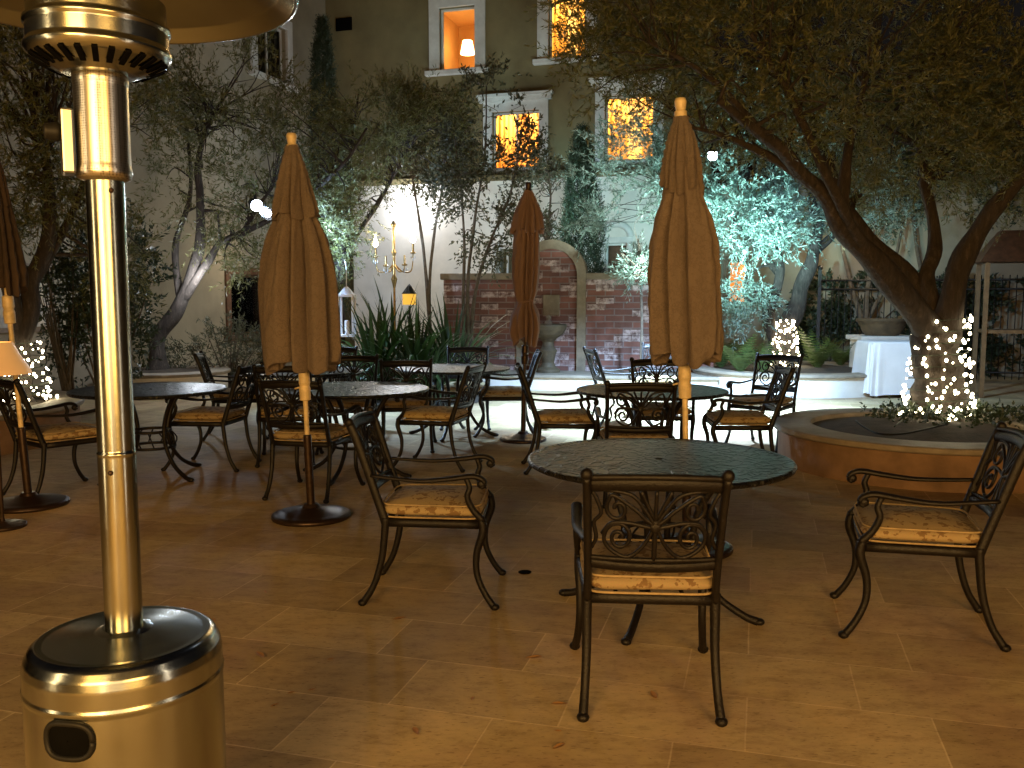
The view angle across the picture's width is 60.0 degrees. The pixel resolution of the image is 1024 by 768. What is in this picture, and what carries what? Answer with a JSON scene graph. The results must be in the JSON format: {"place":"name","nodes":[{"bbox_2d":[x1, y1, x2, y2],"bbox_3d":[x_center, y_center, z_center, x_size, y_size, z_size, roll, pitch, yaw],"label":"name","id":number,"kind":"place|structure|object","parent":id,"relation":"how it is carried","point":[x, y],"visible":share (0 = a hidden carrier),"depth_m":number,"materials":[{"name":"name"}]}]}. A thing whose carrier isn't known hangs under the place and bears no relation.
{"place":"outdoors","nodes":[
{"label":"outdoors","id":0,"kind":"place"},
{"bbox_2d":[0,362,1023,767],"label":"patio floor","id":1,"kind":"structure","parent":0,"point":[918,668],"depth_m":4.07,"materials":[{"name":"stone"}]},
{"bbox_2d":[0,341,32,531],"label":"floor lamp","id":2,"kind":"object","parent":1,"relation":"on","point":[12,361],"visible":1,"depth_m":5.60,"materials":[{"name":"brown metal"}]},
{"bbox_2d":[0,161,69,513],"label":"folded parasol","id":3,"kind":"object","parent":1,"relation":"on","point":[14,278],"visible":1,"depth_m":6.16,"materials":[{"name":"brown fabric"}]},
{"bbox_2d":[0,389,84,454],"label":"stone planter","id":4,"kind":"object","parent":1,"relation":"on","point":[6,443],"visible":0.33,"depth_m":8.97,"materials":[{"name":"stone"}]},
{"bbox_2d":[0,23,205,402],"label":"olive tree","id":5,"kind":"object","parent":4,"relation":"in","point":[46,107],"visible":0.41,"depth_m":9.37,"materials":[{"name":"green plant"}]},
{"bbox_2d":[0,341,58,401],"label":"string lights","id":6,"kind":"object","parent":5,"relation":"on","point":[47,378],"visible":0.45,"depth_m":9.47,"materials":[{"name":"white glass"}]},
{"bbox_2d":[0,379,96,495],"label":"patio chair","id":7,"kind":"object","parent":1,"relation":"on","point":[75,434],"visible":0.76,"depth_m":6.50,"materials":[{"name":"metal"}]},
{"bbox_2d":[20,246,92,390],"bbox_3d":[-5.652,-0.748,11.238,1.103,2.269,1.176,4,7,38],"label":"tall shrub","id":8,"kind":"object","parent":1,"relation":"on","point":[66,378],"visible":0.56,"depth_m":11.11,"materials":[{"name":"green plant"}]},
{"bbox_2d":[39,194,180,388],"bbox_3d":[-5.283,-1.135,11.593,1.709,2.975,1.463,3,6,27],"label":"tall shrub","id":9,"kind":"object","parent":1,"relation":"on","point":[136,330],"visible":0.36,"depth_m":11.48,"materials":[{"name":"green plant"}]},
{"bbox_2d":[66,382,227,484],"bbox_3d":[-2.980,0.402,7.323,1.228,0.733,1.228,-1,6,-14],"label":"round table","id":10,"kind":"object","parent":1,"relation":"on","point":[171,391],"visible":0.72,"depth_m":7.22,"materials":[{"name":"metal"}]},
{"bbox_2d":[0,0,297,767],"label":"patio heater","id":11,"kind":"object","parent":1,"relation":"on","point":[125,678],"visible":1,"depth_m":1.91,"materials":[{"name":"metal"}]},
{"bbox_2d":[0,0,329,390],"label":"hotel wing","id":12,"kind":"structure","parent":1,"relation":"on","point":[294,35],"depth_m":16.36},
{"bbox_2d":[0,264,54,332],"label":"wall","id":13,"kind":"structure","parent":12,"relation":"attached to","point":[3,328],"depth_m":12.67,"materials":[{"name":"beige paint"}]},
{"bbox_2d":[224,266,260,341],"bbox_3d":[-5.284,-1.601,17.739,0.280,1.437,1.683,2,6,17],"label":"window","id":14,"kind":"structure","parent":12,"relation":"in","point":[249,307],"depth_m":17.77,"materials":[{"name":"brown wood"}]},
{"bbox_2d":[249,21,298,92],"bbox_3d":[-4.964,-6.914,18.273,0.280,1.448,1.701,2,6,17],"label":"window","id":15,"kind":"structure","parent":12,"relation":"in","point":[277,39],"depth_m":18.59,"materials":[{"name":"black glass"}]},
{"bbox_2d":[133,365,230,397],"bbox_3d":[-5.350,-0.051,13.760,1.900,0.380,1.900,0,6,0],"label":"stone planter","id":16,"kind":"object","parent":1,"relation":"on","point":[186,374],"visible":0.38,"depth_m":13.18,"materials":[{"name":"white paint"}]},
{"bbox_2d":[129,27,382,369],"bbox_3d":[-3.816,-2.687,13.033,4.023,5.198,2.241,0,6,0],"label":"olive tree","id":17,"kind":"object","parent":16,"relation":"in","point":[197,269],"visible":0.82,"depth_m":12.84,"materials":[{"name":"green plant"}]},
{"bbox_2d":[248,195,262,211],"bbox_3d":[-3.627,-2.540,12.473,0.178,0.248,0.232,-5,8,-43],"label":"floodlight","id":18,"kind":"object","parent":17,"relation":"attached to","point":[255,205],"visible":0.96,"depth_m":12.43,"materials":[{"name":"white plastic"}]},
{"bbox_2d":[258,203,271,219],"bbox_3d":[-3.437,-2.404,12.386,0.178,0.247,0.230,-5,8,-44],"label":"floodlight","id":19,"kind":"object","parent":17,"relation":"attached to","point":[265,212],"visible":0.93,"depth_m":12.35,"materials":[{"name":"white plastic"}]},
{"bbox_2d":[161,362,263,471],"bbox_3d":[-2.587,0.271,7.738,0.747,0.909,0.578,1,6,7],"label":"patio chair","id":20,"kind":"object","parent":1,"relation":"on","point":[202,415],"visible":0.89,"depth_m":7.54,"materials":[{"name":"metal"}]},
{"bbox_2d":[147,308,290,387],"bbox_3d":[-4.583,-0.578,14.411,2.591,1.330,1.287,-1,6,-14],"label":"shrub","id":21,"kind":"object","parent":1,"relation":"on","point":[234,363],"visible":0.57,"depth_m":14.19,"materials":[{"name":"green plant"}]},
{"bbox_2d":[193,351,268,440],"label":"patio chair","id":22,"kind":"object","parent":1,"relation":"on","point":[199,356],"visible":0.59,"depth_m":9.18,"materials":[{"name":"metal"}]},
{"bbox_2d":[252,364,323,467],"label":"patio chair","id":23,"kind":"object","parent":1,"relation":"on","point":[261,423],"visible":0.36,"depth_m":7.76,"materials":[{"name":"metal"}]},
{"bbox_2d":[244,366,362,436],"bbox_3d":[-2.150,0.223,9.165,1.228,0.733,1.228,-2,6,-17],"label":"round table","id":24,"kind":"object","parent":1,"relation":"on","point":[327,374],"visible":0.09,"depth_m":8.81,"materials":[{"name":"stone"}]},
{"bbox_2d":[258,133,350,526],"bbox_3d":[-1.358,-0.362,5.849,0.544,2.529,0.527,-3,6,-29],"label":"folded parasol","id":25,"kind":"object","parent":1,"relation":"on","point":[299,315],"visible":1,"depth_m":5.69,"materials":[{"name":"brown fabric"}]},
{"bbox_2d":[256,377,365,503],"bbox_3d":[-1.507,0.376,6.655,0.578,0.909,0.747,1,6,12],"label":"patio chair","id":26,"kind":"object","parent":1,"relation":"on","point":[329,433],"visible":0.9,"depth_m":6.43,"materials":[{"name":"metal"}]},
{"bbox_2d":[303,13,353,319],"bbox_3d":[-3.900,-4.002,18.588,1.192,7.311,1.210,0,6,0],"label":"cypress tree","id":27,"kind":"object","parent":1,"relation":"on","point":[318,43],"visible":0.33,"depth_m":18.23,"materials":[{"name":"green plant"}]},
{"bbox_2d":[301,346,357,421],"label":"patio chair","id":28,"kind":"object","parent":1,"relation":"on","point":[348,350],"visible":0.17,"depth_m":10.45,"materials":[{"name":"metal"}]},
{"bbox_2d":[315,354,378,454],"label":"patio chair","id":29,"kind":"object","parent":1,"relation":"on","point":[347,404],"visible":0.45,"depth_m":8.90,"materials":[{"name":"metal"}]},
{"bbox_2d":[278,381,428,485],"bbox_3d":[-1.300,0.398,7.373,1.228,0.733,1.228,-3,6,-28],"label":"round table","id":30,"kind":"object","parent":1,"relation":"on","point":[338,392],"visible":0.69,"depth_m":7.26,"materials":[{"name":"metal"}]},
{"bbox_2d":[328,376,478,406],"bbox_3d":[-1.827,-0.004,15.120,2.486,0.001,6.679,-1,6,-14],"label":"planting bed","id":31,"kind":"object","parent":1,"relation":"on","point":[476,400],"visible":0.14,"depth_m":12.65,"materials":[{"name":"soil"}]},
{"bbox_2d":[339,296,441,399],"bbox_3d":[-1.987,-0.523,12.664,2.493,1.511,2.439,5,7,41],"label":"strap plant","id":32,"kind":"object","parent":31,"relation":"on","point":[365,343],"visible":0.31,"depth_m":12.44,"materials":[{"name":"green plant"}]},
{"bbox_2d":[373,221,415,329],"bbox_3d":[-1.825,-1.201,13.846,0.673,2.652,0.325,0,6,0],"label":"candelabrum","id":33,"kind":"object","parent":31,"relation":"on","point":[394,266],"visible":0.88,"depth_m":13.75,"materials":[{"name":"metal"}]},
{"bbox_2d":[305,57,492,380],"bbox_3d":[-1.825,-2.401,13.789,3.096,5.059,2.520,0,6,0],"label":"olive tree","id":34,"kind":"object","parent":31,"relation":"on","point":[400,118],"visible":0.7,"depth_m":13.37,"materials":[{"name":"green plant"}]},
{"bbox_2d":[338,259,356,336],"bbox_3d":[-2.392,-1.260,12.928,0.250,1.129,0.428,0,6,0],"label":"white lantern","id":35,"kind":"object","parent":34,"relation":"hanging from","point":[346,291],"visible":0.91,"depth_m":12.80,"materials":[{"name":"metal"}]},
{"bbox_2d":[342,275,461,381],"bbox_3d":[-1.805,-0.737,13.279,2.602,1.818,2.673,0,6,0],"label":"strap plant","id":36,"kind":"object","parent":31,"relation":"on","point":[374,319],"visible":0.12,"depth_m":13.23,"materials":[{"name":"green plant"}]},
{"bbox_2d":[402,284,416,322],"bbox_3d":[-1.643,-0.761,14.293,0.226,1.690,0.226,0,6,0],"label":"garden lantern","id":37,"kind":"object","parent":31,"relation":"on","point":[408,293],"visible":0.46,"depth_m":14.14,"materials":[{"name":"glass"}]},
{"bbox_2d":[346,296,488,385],"bbox_3d":[-1.393,-0.492,12.295,2.400,1.521,2.297,0,6,0],"label":"strap plant","id":38,"kind":"object","parent":31,"relation":"on","point":[416,347],"visible":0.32,"depth_m":12.16,"materials":[{"name":"green plant"}]},
{"bbox_2d":[362,81,483,351],"bbox_3d":[-1.415,-2.465,14.671,1.996,5.012,1.384,1,6,11],"label":"slender tree","id":39,"kind":"object","parent":31,"relation":"on","point":[426,276],"visible":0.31,"depth_m":14.58,"materials":[{"name":"green plant"}]},
{"bbox_2d":[403,344,456,401],"bbox_3d":[-1.000,-0.137,11.967,1.112,0.879,1.144,0,6,0],"label":"strap plant","id":40,"kind":"object","parent":31,"relation":"on","point":[435,358],"visible":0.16,"depth_m":11.89,"materials":[{"name":"green plant"}]},
{"bbox_2d":[379,294,530,397],"bbox_3d":[-0.784,-0.573,12.985,2.395,1.548,2.553,0,6,0],"label":"strap plant","id":41,"kind":"object","parent":31,"relation":"on","point":[445,334],"visible":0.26,"depth_m":13.07,"materials":[{"name":"green plant"}]},
{"bbox_2d":[409,52,565,346],"bbox_3d":[-0.390,-2.542,14.006,2.465,5.295,1.692,0,6,0],"label":"slender tree","id":42,"kind":"object","parent":31,"relation":"on","point":[472,175],"visible":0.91,"depth_m":13.83,"materials":[{"name":"green plant"}]},
{"bbox_2d":[378,358,436,453],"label":"patio chair","id":43,"kind":"object","parent":1,"relation":"on","point":[391,404],"visible":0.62,"depth_m":8.35,"materials":[{"name":"metal"}]},
{"bbox_2d":[412,727,418,733],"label":"fallen leaf","id":44,"kind":"object","parent":1,"relation":"on","point":[415,730],"visible":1,"depth_m":3.02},
{"bbox_2d":[344,406,505,610],"bbox_3d":[-0.418,0.591,4.438,0.747,0.909,0.578,0,6,3],"label":"patio chair","id":45,"kind":"object","parent":1,"relation":"on","point":[477,501],"visible":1,"depth_m":4.24,"materials":[{"name":"metal"}]},
{"bbox_2d":[393,362,486,472],"bbox_3d":[-0.628,0.267,7.773,0.747,0.909,0.578,2,6,16],"label":"patio chair","id":46,"kind":"object","parent":1,"relation":"on","point":[426,414],"visible":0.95,"depth_m":7.59,"materials":[{"name":"metal"}]},
{"bbox_2d":[395,363,509,441],"bbox_3d":[-0.630,0.190,9.513,1.228,0.733,1.228,-4,7,-34],"label":"round table","id":47,"kind":"object","parent":1,"relation":"on","point":[447,369],"visible":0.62,"depth_m":9.43,"materials":[{"name":"metal"}]},
{"bbox_2d":[439,346,490,430],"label":"patio chair","id":48,"kind":"object","parent":1,"relation":"on","point":[476,350],"visible":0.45,"depth_m":10.44,"materials":[{"name":"metal"}]},
{"bbox_2d":[473,349,541,437],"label":"patio chair","id":49,"kind":"object","parent":1,"relation":"on","point":[487,392],"visible":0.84,"depth_m":9.37,"materials":[{"name":"metal"}]},
{"bbox_2d":[325,0,714,354],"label":"hotel building","id":50,"kind":"structure","parent":1,"relation":"on","point":[448,37],"depth_m":19.51,"materials":[{"name":"beige paint"}]},
{"bbox_2d":[425,0,488,76],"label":"window","id":51,"kind":"structure","parent":50,"relation":"in","point":[463,30],"depth_m":19.64,"materials":[{"name":"orange glass"}]},
{"bbox_2d":[492,242,512,272],"bbox_3d":[-0.114,-2.621,19.114,0.582,0.830,0.199,2,6,17],"label":"window","id":52,"kind":"structure","parent":50,"relation":"in","point":[503,244],"depth_m":19.15,"materials":[{"name":"grey glass"}]},
{"bbox_2d":[476,90,553,174],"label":"window","id":53,"kind":"structure","parent":50,"relation":"in","point":[533,99],"depth_m":19.34,"materials":[{"name":"yellow glass"}]},
{"bbox_2d":[532,0,599,65],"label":"window","id":54,"kind":"structure","parent":50,"relation":"in","point":[542,36],"depth_m":18.91,"materials":[{"name":"yellow glass"}]},
{"bbox_2d":[599,220,633,272],"bbox_3d":[2.173,-2.726,18.412,0.732,1.301,0.320,2,6,17],"label":"window","id":55,"kind":"structure","parent":50,"relation":"in","point":[613,248],"depth_m":18.38,"materials":[{"name":"white glass"}]},
{"bbox_2d":[589,72,670,166],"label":"window","id":56,"kind":"structure","parent":50,"relation":"in","point":[598,98],"depth_m":18.75,"materials":[{"name":"yellow glass"}]},
{"bbox_2d":[500,182,546,443],"bbox_3d":[0.115,-0.725,9.067,0.488,2.630,0.488,0,6,0],"label":"folded parasol","id":57,"kind":"object","parent":1,"relation":"on","point":[527,226],"visible":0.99,"depth_m":8.95,"materials":[{"name":"brown fabric"}]},
{"bbox_2d":[518,570,530,573],"bbox_3d":[0.069,1.010,4.769,0.072,0.005,0.072,0,6,0],"label":"floor drain","id":58,"kind":"object","parent":1,"relation":"on","point":[524,571],"visible":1,"depth_m":4.76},
{"bbox_2d":[526,655,541,657],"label":"fallen leaf","id":59,"kind":"object","parent":1,"relation":"on","point":[534,656],"visible":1,"depth_m":3.64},
{"bbox_2d":[513,152,575,240],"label":"slender tree","id":60,"kind":"object","parent":1,"relation":"on","point":[548,234],"visible":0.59,"depth_m":15.57,"materials":[{"name":"green plant"}]},
{"bbox_2d":[515,362,598,474],"bbox_3d":[0.396,0.283,7.612,0.747,0.909,0.578,0,6,-2],"label":"patio chair","id":61,"kind":"object","parent":1,"relation":"on","point":[581,417],"visible":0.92,"depth_m":7.38,"materials":[{"name":"metal"}]},
{"bbox_2d":[553,743,563,748],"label":"fallen leaf","id":62,"kind":"object","parent":1,"relation":"on","point":[558,745],"visible":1,"depth_m":2.92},
{"bbox_2d":[440,240,713,371],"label":"brick wall","id":63,"kind":"structure","parent":1,"relation":"on","point":[600,314],"depth_m":14.90,"materials":[{"name":"brick"}]},
{"bbox_2d":[543,295,559,315],"bbox_3d":[0.661,-1.327,14.945,0.280,0.350,0.046,1,6,9],"label":"wall plaque","id":64,"kind":"object","parent":63,"relation":"attached to","point":[551,305],"depth_m":14.92,"materials":[{"name":"stone"}]},
{"bbox_2d":[556,121,608,272],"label":"cypress tree","id":65,"kind":"object","parent":1,"relation":"on","point":[571,199],"visible":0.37,"depth_m":16.56,"materials":[{"name":"green plant"}]},
{"bbox_2d":[482,370,719,390],"bbox_3d":[1.166,-0.052,14.441,4.253,0.250,0.930,1,6,9],"label":"stone ledge","id":66,"kind":"object","parent":1,"relation":"on","point":[567,380],"visible":0.33,"depth_m":14.09,"materials":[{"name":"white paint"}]},
{"bbox_2d":[536,315,566,372],"bbox_3d":[0.595,-0.664,14.589,0.620,0.940,0.620,1,6,9],"label":"wall fountain","id":67,"kind":"object","parent":66,"relation":"on","point":[550,333],"depth_m":14.48,"materials":[{"name":"stone"}]},
{"bbox_2d":[582,346,653,426],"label":"patio chair","id":68,"kind":"object","parent":1,"relation":"on","point":[595,359],"visible":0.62,"depth_m":10.09,"materials":[{"name":"metal"}]},
{"bbox_2d":[602,188,657,370],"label":"olive sapling","id":69,"kind":"object","parent":1,"relation":"on","point":[640,256],"visible":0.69,"depth_m":13.27,"materials":[{"name":"green plant"}]},
{"bbox_2d":[594,380,677,508],"bbox_3d":[0.899,0.395,6.455,0.578,0.909,0.747,0,6,2],"label":"patio chair","id":70,"kind":"object","parent":1,"relation":"on","point":[629,431],"visible":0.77,"depth_m":6.15,"materials":[{"name":"metal"}]},
{"bbox_2d":[569,468,734,726],"bbox_3d":[0.505,0.700,3.319,0.578,0.909,0.747,0,6,4],"label":"patio chair","id":71,"kind":"object","parent":1,"relation":"on","point":[604,562],"visible":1,"depth_m":3.07,"materials":[{"name":"metal"}]},
{"bbox_2d":[576,382,728,437],"bbox_3d":[1.140,0.407,7.274,1.228,0.733,1.228,-1,6,-6],"label":"round table","id":72,"kind":"object","parent":1,"relation":"on","point":[701,392],"visible":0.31,"depth_m":7.07,"materials":[{"name":"metal"}]},
{"bbox_2d":[634,342,678,401],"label":"patio chair","id":73,"kind":"object","parent":1,"relation":"on","point":[647,346],"visible":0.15,"depth_m":11.18,"materials":[{"name":"metal"}]},
{"bbox_2d":[527,438,796,645],"bbox_3d":[0.685,0.709,4.168,1.228,0.733,1.228,-2,6,-20],"label":"round table","id":74,"kind":"object","parent":1,"relation":"on","point":[750,467],"visible":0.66,"depth_m":4.07,"materials":[{"name":"metal"}]},
{"bbox_2d":[629,357,694,438],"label":"patio chair","id":75,"kind":"object","parent":1,"relation":"on","point":[656,377],"visible":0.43,"depth_m":8.39,"materials":[{"name":"metal"}]},
{"bbox_2d":[643,97,732,558],"bbox_3d":[1.030,-0.316,5.093,0.528,2.584,0.528,0,6,0],"label":"folded parasol","id":76,"kind":"object","parent":1,"relation":"on","point":[686,331],"visible":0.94,"depth_m":4.93,"materials":[{"name":"brown fabric"}]},
{"bbox_2d":[702,363,795,451],"bbox_3d":[1.964,0.292,7.511,0.747,0.909,0.578,0,6,4],"label":"patio chair","id":77,"kind":"object","parent":1,"relation":"on","point":[748,420],"visible":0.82,"depth_m":7.29,"materials":[{"name":"metal"}]},
{"bbox_2d":[724,352,803,452],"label":"patio chair","id":78,"kind":"object","parent":1,"relation":"on","point":[786,404],"visible":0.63,"depth_m":8.89,"materials":[{"name":"metal"}]},
{"bbox_2d":[691,360,881,397],"bbox_3d":[4.550,-0.121,14.556,3.240,0.365,3.240,0,6,0],"label":"stone planter","id":79,"kind":"object","parent":1,"relation":"on","point":[827,379],"visible":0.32,"depth_m":13.19,"materials":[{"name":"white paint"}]},
{"bbox_2d":[716,336,752,366],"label":"fern","id":80,"kind":"object","parent":79,"relation":"on","point":[724,361],"visible":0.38,"depth_m":14.52,"materials":[{"name":"green plant"}]},
{"bbox_2d":[722,332,767,370],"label":"fern","id":81,"kind":"object","parent":79,"relation":"on","point":[737,358],"visible":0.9,"depth_m":13.48,"materials":[{"name":"green plant"}]},
{"bbox_2d":[556,64,951,365],"bbox_3d":[4.077,-2.540,14.053,6.791,4.786,3.644,0,6,0],"label":"olive tree","id":82,"kind":"object","parent":79,"relation":"on","point":[769,224],"visible":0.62,"depth_m":13.77,"materials":[{"name":"green plant"}]},
{"bbox_2d":[770,319,800,365],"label":"string lights","id":83,"kind":"object","parent":82,"relation":"attached to","point":[778,343],"visible":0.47,"depth_m":14.42,"materials":[{"name":"white glass"}]},
{"bbox_2d":[736,340,783,371],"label":"fern","id":84,"kind":"object","parent":79,"relation":"on","point":[763,351],"visible":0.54,"depth_m":13.44,"materials":[{"name":"green plant"}]},
{"bbox_2d":[795,328,852,366],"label":"fern","id":85,"kind":"object","parent":79,"relation":"on","point":[821,356],"visible":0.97,"depth_m":14.24,"materials":[{"name":"green plant"}]},
{"bbox_2d":[821,337,855,364],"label":"fern","id":86,"kind":"object","parent":79,"relation":"on","point":[838,359],"visible":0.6,"depth_m":14.93,"materials":[{"name":"green plant"}]},
{"bbox_2d":[707,173,1023,376],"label":"annex building","id":87,"kind":"structure","parent":1,"relation":"on","point":[954,231],"depth_m":17.03,"materials":[{"name":"beige paint"}]},
{"bbox_2d":[723,256,750,303],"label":"window","id":88,"kind":"structure","parent":87,"relation":"in","point":[727,269],"depth_m":18.00,"materials":[{"name":"orange glass"}]},
{"bbox_2d":[787,58,943,333],"bbox_3d":[6.483,-3.079,16.654,3.238,5.857,2.276,0,6,0],"label":"background tree","id":89,"kind":"object","parent":1,"relation":"on","point":[867,297],"visible":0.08,"depth_m":16.65,"materials":[{"name":"green plant"}]},
{"bbox_2d":[846,318,909,366],"bbox_3d":[6.037,-0.502,14.520,0.920,1.130,0.800,0,6,0],"label":"stone urn","id":90,"kind":"object","parent":1,"relation":"on","point":[882,328],"visible":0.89,"depth_m":14.22,"materials":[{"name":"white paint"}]},
{"bbox_2d":[774,408,1023,493],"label":"stone planter","id":91,"kind":"object","parent":1,"relation":"on","point":[839,444],"visible":0.73,"depth_m":7.17,"materials":[{"name":"stone"}]},
{"bbox_2d":[523,0,1023,421],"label":"olive tree","id":92,"kind":"object","parent":91,"relation":"in","point":[910,294],"visible":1,"depth_m":7.61,"materials":[{"name":"green plant"}]},
{"bbox_2d":[708,40,744,159],"bbox_3d":[2.329,-3.007,9.534,0.110,1.063,0.962,-1,6,-9],"label":"hanging lamp","id":93,"kind":"object","parent":92,"relation":"hanging from","point":[711,147],"visible":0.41,"depth_m":9.96,"materials":[{"name":"white"}]},
{"bbox_2d":[798,184,811,196],"bbox_3d":[3.164,-2.154,9.567,0.177,0.257,0.238,3,6,26],"label":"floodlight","id":94,"kind":"object","parent":92,"relation":"hanging from","point":[802,193],"visible":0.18,"depth_m":9.58,"materials":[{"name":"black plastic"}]},
{"bbox_2d":[898,314,976,420],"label":"string lights","id":95,"kind":"object","parent":92,"relation":"attached to","point":[970,319],"visible":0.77,"depth_m":8.16,"materials":[{"name":"white plastic"}]},
{"bbox_2d":[855,420,947,435],"bbox_3d":[3.320,0.376,7.458,0.758,0.018,0.796,2,6,17],"label":"power cord","id":96,"kind":"object","parent":91,"relation":"on","point":[892,434],"visible":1,"depth_m":7.30,"materials":[{"name":"black plastic"}]},
{"bbox_2d":[859,396,1023,431],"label":"ground cover","id":97,"kind":"object","parent":91,"relation":"on","point":[987,411],"visible":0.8,"depth_m":8.09,"materials":[{"name":"green plant"}]},
{"bbox_2d":[786,267,1023,376],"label":"hedge","id":98,"kind":"object","parent":1,"relation":"on","point":[805,323],"visible":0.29,"depth_m":16.90,"materials":[{"name":"green plant"}]},
{"bbox_2d":[816,265,1023,379],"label":"iron fence","id":99,"kind":"object","parent":1,"relation":"on","point":[820,268],"visible":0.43,"depth_m":15.51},
{"bbox_2d":[829,422,1023,651],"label":"patio chair","id":100,"kind":"object","parent":1,"relation":"on","point":[879,520],"visible":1,"depth_m":3.82,"materials":[{"name":"metal"}]},
{"bbox_2d":[857,47,1003,293],"bbox_3d":[7.842,-3.231,16.812,3.220,6.131,2.399,0,6,0],"label":"background tree","id":101,"kind":"object","parent":1,"relation":"on","point":[918,257],"visible":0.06,"depth_m":16.53,"materials":[{"name":"green plant"}]},
{"bbox_2d":[949,57,1023,229],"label":"background tree","id":102,"kind":"object","parent":1,"relation":"on","point":[1011,205],"visible":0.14,"depth_m":16.32,"materials":[{"name":"green plant"}]},
{"bbox_2d":[970,230,1023,397],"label":"wooden kiosk","id":103,"kind":"object","parent":1,"relation":"on","point":[1008,247],"visible":0.96,"depth_m":12.96,"materials":[{"name":"brown wood"}]},
{"bbox_3d":[5.707,-0.226,13.341,0.840,0.810,0.600,0,6,0],"label":"cloth table","id":104,"kind":"object","parent":1,"relation":"on","visible":0},
{"bbox_2d":[852,340,913,395],"bbox_3d":[5.708,-0.252,13.333,1.054,0.798,0.771,0,6,0],"label":"tablecloth","id":105,"kind":"object","parent":104,"relation":"on","point":[882,365],"visible":0.56,"depth_m":13.01,"materials":[{"name":"white fabric"}]},
{"bbox_2d":[712,0,1023,183],"label":"sky","id":106,"kind":"structure","parent":0,"point":[1017,12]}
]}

